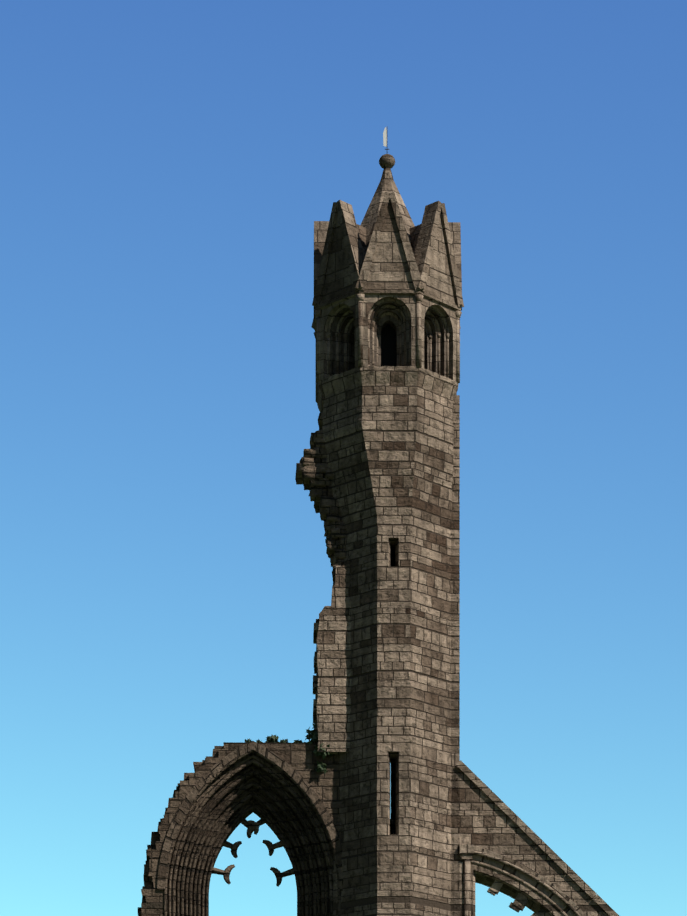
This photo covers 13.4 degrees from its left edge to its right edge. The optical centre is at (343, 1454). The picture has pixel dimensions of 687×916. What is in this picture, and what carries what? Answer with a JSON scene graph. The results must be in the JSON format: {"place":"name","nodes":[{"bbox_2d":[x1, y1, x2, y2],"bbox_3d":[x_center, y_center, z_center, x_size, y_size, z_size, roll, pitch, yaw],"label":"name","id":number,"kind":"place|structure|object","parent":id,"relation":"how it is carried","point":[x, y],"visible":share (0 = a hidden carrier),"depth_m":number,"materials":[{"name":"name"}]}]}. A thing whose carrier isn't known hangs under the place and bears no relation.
{"place":"outdoors","nodes":[
{"label":"outdoors","id":0,"kind":"place"},
{"bbox_2d":[0,0,686,915],"label":"sky","id":1,"kind":"structure","parent":0,"point":[168,168],"materials":[{"name":"blue"}]},
{"bbox_2d":[391,395,459,915],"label":"turret pier","id":2,"kind":"structure","parent":0,"point":[455,638],"depth_m":65.16,"materials":[{"name":"grey stone"}]},
{"bbox_2d":[450,770,608,915],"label":"aisle wall","id":3,"kind":"structure","parent":0,"point":[486,823],"depth_m":65.18,"materials":[{"name":"grey stone"}]},
{"bbox_2d":[460,844,585,915],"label":"aisle arch voussoirs","id":4,"kind":"object","parent":3,"relation":"in","point":[561,902],"visible":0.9,"depth_m":65.15,"materials":[{"name":"grey stone"}]},
{"bbox_2d":[487,880,550,915],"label":"aisle arch cusps","id":5,"kind":"object","parent":4,"relation":"attached to","point":[520,902],"visible":0.81,"depth_m":65.32,"materials":[{"name":"grey stone"}]},
{"bbox_2d":[456,760,618,915],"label":"sloped coping","id":6,"kind":"object","parent":3,"relation":"on","point":[544,847],"visible":0.35,"depth_m":65.13,"materials":[{"name":"grey stone"}]},
{"label":"grass","id":7,"kind":"object","parent":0,"visible":0},
{"bbox_2d":[138,742,340,915],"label":"nave wall","id":8,"kind":"structure","parent":7,"relation":"on","point":[301,759],"depth_m":64.94,"materials":[{"name":"grey stone"}]},
{"bbox_2d":[157,741,342,915],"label":"arch voussoirs","id":9,"kind":"object","parent":8,"relation":"in","point":[228,792],"visible":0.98,"depth_m":65.25,"materials":[{"name":"grey stone"}]},
{"bbox_2d":[212,817,293,886],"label":"tracery fragments","id":10,"kind":"object","parent":9,"relation":"attached to","point":[252,826],"visible":0.92,"depth_m":65.98,"materials":[{"name":"grey stone"}]},
{"bbox_2d":[244,723,332,772],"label":"wall plants","id":11,"kind":"object","parent":8,"relation":"on","point":[312,735],"depth_m":64.95,"materials":[{"name":"green plant"}]},
{"bbox_2d":[317,366,458,915],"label":"tower shaft","id":12,"kind":"object","parent":7,"relation":"on","point":[388,434],"visible":0.88,"depth_m":64.37,"materials":[{"name":"grey stone"}]},
{"bbox_2d":[295,395,346,579],"bbox_3d":[-0.191,-21.493,65.494,1.770,4.262,1.477,0,0,-1],"label":"broken masonry","id":13,"kind":"object","parent":12,"relation":"attached to","point":[314,476],"visible":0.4,"depth_m":64.87,"materials":[{"name":"stone"}]},
{"bbox_2d":[313,564,350,753],"bbox_3d":[-0.254,-17.605,65.429,0.858,4.150,1.400,0,0,-1],"label":"wall remnant","id":14,"kind":"object","parent":12,"relation":"attached to","point":[332,679],"visible":0.94,"depth_m":64.73,"materials":[{"name":"stone"}]},
{"bbox_2d":[311,127,463,402],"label":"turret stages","id":15,"kind":"object","parent":12,"relation":"on","point":[387,282],"visible":0.75,"depth_m":64.41,"materials":[{"name":"grey stone"}]}
]}

